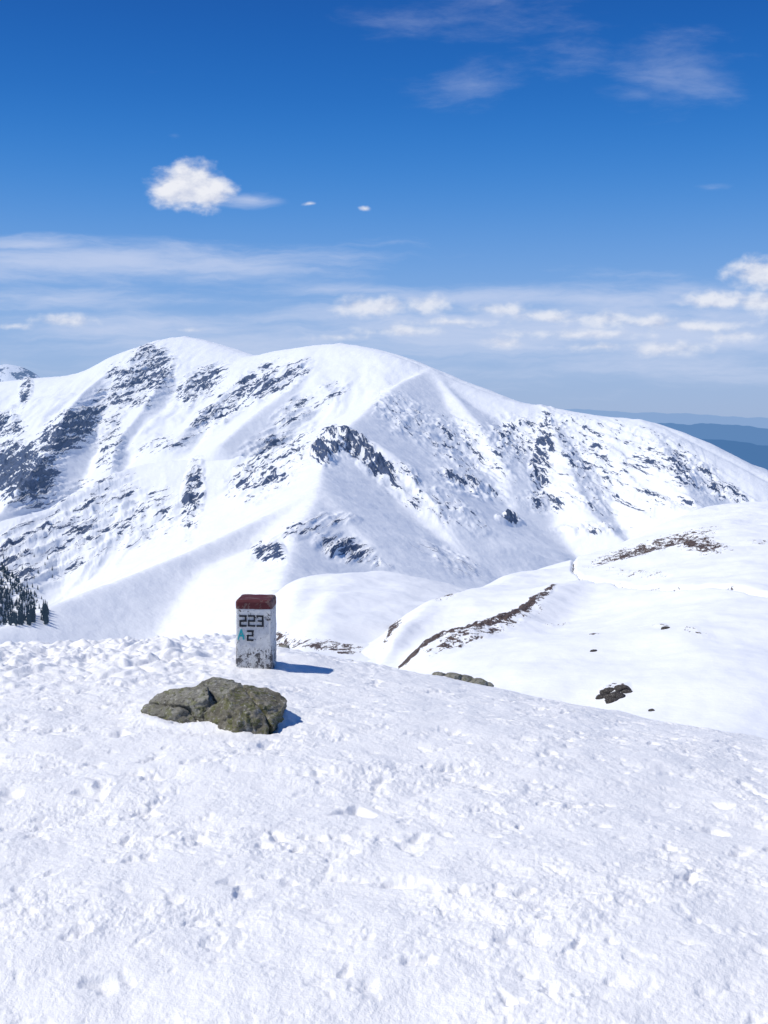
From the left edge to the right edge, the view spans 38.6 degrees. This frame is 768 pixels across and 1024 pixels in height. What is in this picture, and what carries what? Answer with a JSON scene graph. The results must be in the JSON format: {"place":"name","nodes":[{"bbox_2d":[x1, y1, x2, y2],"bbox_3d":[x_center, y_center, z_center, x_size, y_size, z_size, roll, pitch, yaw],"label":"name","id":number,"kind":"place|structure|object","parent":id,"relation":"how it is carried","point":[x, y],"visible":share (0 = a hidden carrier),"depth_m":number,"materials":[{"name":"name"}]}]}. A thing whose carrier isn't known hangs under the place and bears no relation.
{"place":"outdoors","nodes":[
{"label":"outdoors","id":0,"kind":"place"},
{"bbox_2d":[0,364,39,381],"bbox_3d":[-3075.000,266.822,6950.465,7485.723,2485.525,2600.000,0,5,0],"label":"distant peak","id":1,"kind":"structure","parent":0,"point":[8,372],"depth_m":6881.65,"materials":[{"name":"white snow"}]},
{"bbox_2d":[192,571,467,661],"bbox_3d":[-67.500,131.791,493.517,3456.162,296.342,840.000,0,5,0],"label":"snow mound","id":2,"kind":"object","parent":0,"point":[351,615],"visible":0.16,"depth_m":242.55,"materials":[{"name":"white snow"}]},
{"bbox_2d":[0,633,767,1023],"bbox_3d":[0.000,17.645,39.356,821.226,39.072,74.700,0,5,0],"label":"snow ground","id":3,"kind":"structure","parent":0,"point":[348,841],"depth_m":3.93,"materials":[{"name":"white snow"}]},
{"bbox_2d":[141,684,215,722],"bbox_3d":[-1.074,1.087,5.861,0.421,0.266,0.392,-12,10,-27],"label":"rock","id":4,"kind":"object","parent":3,"relation":"on","point":[186,704],"visible":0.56,"depth_m":5.77,"materials":[{"name":"stone"}]},
{"bbox_2d":[198,677,242,703],"bbox_3d":[-0.900,1.032,6.014,0.311,0.215,0.276,4,7,39],"label":"rock","id":5,"kind":"object","parent":3,"relation":"on","point":[219,688],"visible":0.38,"depth_m":5.98,"materials":[{"name":"stone"}]},
{"bbox_2d":[203,683,286,734],"bbox_3d":[-0.723,1.063,5.669,0.420,0.290,0.499,6,4,-1],"label":"rock","id":6,"kind":"object","parent":3,"relation":"on","point":[249,708],"visible":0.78,"depth_m":5.57,"materials":[{"name":"stone"}]},
{"bbox_2d":[236,594,276,668],"bbox_3d":[-0.893,0.905,7.691,0.261,0.631,0.262,1,5,2],"label":"boundary stone","id":7,"kind":"object","parent":3,"relation":"on","point":[256,645],"visible":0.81,"depth_m":7.56,"materials":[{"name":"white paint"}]},
{"bbox_2d":[432,672,444,675],"bbox_3d":[0.465,1.366,9.180,0.123,0.062,0.097,-2,6,-26],"label":"stone","id":8,"kind":"object","parent":3,"relation":"on","point":[439,673],"visible":0.5,"depth_m":9.15,"materials":[{"name":"grey stone"}]},
{"bbox_2d":[444,672,461,679],"bbox_3d":[0.573,1.378,9.129,0.151,0.088,0.146,3,6,34],"label":"stone","id":9,"kind":"object","parent":3,"relation":"on","point":[456,676],"visible":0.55,"depth_m":9.08,"materials":[{"name":"grey stone"}]},
{"bbox_2d":[459,674,473,681],"bbox_3d":[0.654,1.416,9.142,0.204,0.107,0.187,-5,7,-42],"label":"stone","id":10,"kind":"object","parent":3,"relation":"on","point":[466,678],"visible":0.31,"depth_m":9.11,"materials":[{"name":"grey stone"}]},
{"bbox_2d":[469,678,487,685],"bbox_3d":[0.773,1.429,9.113,0.187,0.102,0.170,0,5,0],"label":"stone","id":11,"kind":"object","parent":3,"relation":"on","point":[480,681],"visible":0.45,"depth_m":9.06,"materials":[{"name":"grey stone"}]},
{"bbox_2d":[0,336,767,643],"bbox_3d":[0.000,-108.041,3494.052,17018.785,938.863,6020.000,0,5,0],"label":"mountain","id":12,"kind":"structure","parent":0,"point":[172,487],"depth_m":2126.80,"materials":[{"name":"white snow"}]},
{"bbox_2d":[0,563,48,625],"bbox_3d":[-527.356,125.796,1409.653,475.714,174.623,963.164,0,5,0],"label":"spruce forest","id":13,"kind":"object","parent":12,"relation":"on","point":[30,616],"visible":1,"depth_m":1787.31,"materials":[{"name":"green plant"}]},
{"bbox_2d":[0,0,767,417],"label":"sky","id":14,"kind":"structure","parent":0,"point":[559,204],"materials":[{"name":"blue"}]},
{"bbox_2d":[361,501,767,738],"bbox_3d":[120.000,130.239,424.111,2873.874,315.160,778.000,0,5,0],"label":"hillside","id":15,"kind":"structure","parent":0,"point":[696,581],"depth_m":132.05,"materials":[{"name":"white snow"}]},
{"bbox_2d":[595,693,607,698],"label":"boulder","id":16,"kind":"object","parent":15,"relation":"on","point":[599,696],"visible":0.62,"depth_m":80.14,"materials":[{"name":"stone"}]},
{"bbox_2d":[599,687,614,693],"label":"boulder","id":17,"kind":"object","parent":15,"relation":"on","point":[608,690],"visible":0.53,"depth_m":80.70,"materials":[{"name":"stone"}]},
{"bbox_2d":[604,697,618,703],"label":"boulder","id":18,"kind":"object","parent":15,"relation":"on","point":[610,700],"visible":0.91,"depth_m":78.05,"materials":[{"name":"stone"}]},
{"bbox_2d":[603,691,625,699],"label":"boulder","id":19,"kind":"object","parent":15,"relation":"on","point":[617,694],"visible":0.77,"depth_m":78.50,"materials":[{"name":"stone"}]},
{"bbox_2d":[614,685,630,691],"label":"boulder","id":20,"kind":"object","parent":15,"relation":"on","point":[619,688],"visible":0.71,"depth_m":79.94,"materials":[{"name":"stone"}]},
{"bbox_2d":[621,689,632,693],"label":"boulder","id":21,"kind":"object","parent":15,"relation":"on","point":[625,691],"visible":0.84,"depth_m":79.40,"materials":[{"name":"stone"}]},
{"bbox_2d":[563,409,767,428],"bbox_3d":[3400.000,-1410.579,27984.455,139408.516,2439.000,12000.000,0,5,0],"label":"distant hills","id":22,"kind":"structure","parent":0,"point":[691,419],"depth_m":26881.39,"materials":[{"name":"blue"}]},
{"bbox_2d":[657,423,767,444],"bbox_3d":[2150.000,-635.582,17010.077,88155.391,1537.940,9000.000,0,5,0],"label":"wooded hills","id":23,"kind":"structure","parent":0,"point":[751,434],"depth_m":16082.62,"materials":[{"name":"blue"}]},
{"bbox_2d":[701,439,767,469],"bbox_3d":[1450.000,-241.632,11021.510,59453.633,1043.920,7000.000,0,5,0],"label":"wooded hills","id":24,"kind":"structure","parent":0,"point":[754,454],"depth_m":10065.49,"materials":[{"name":"blue"}]}
]}

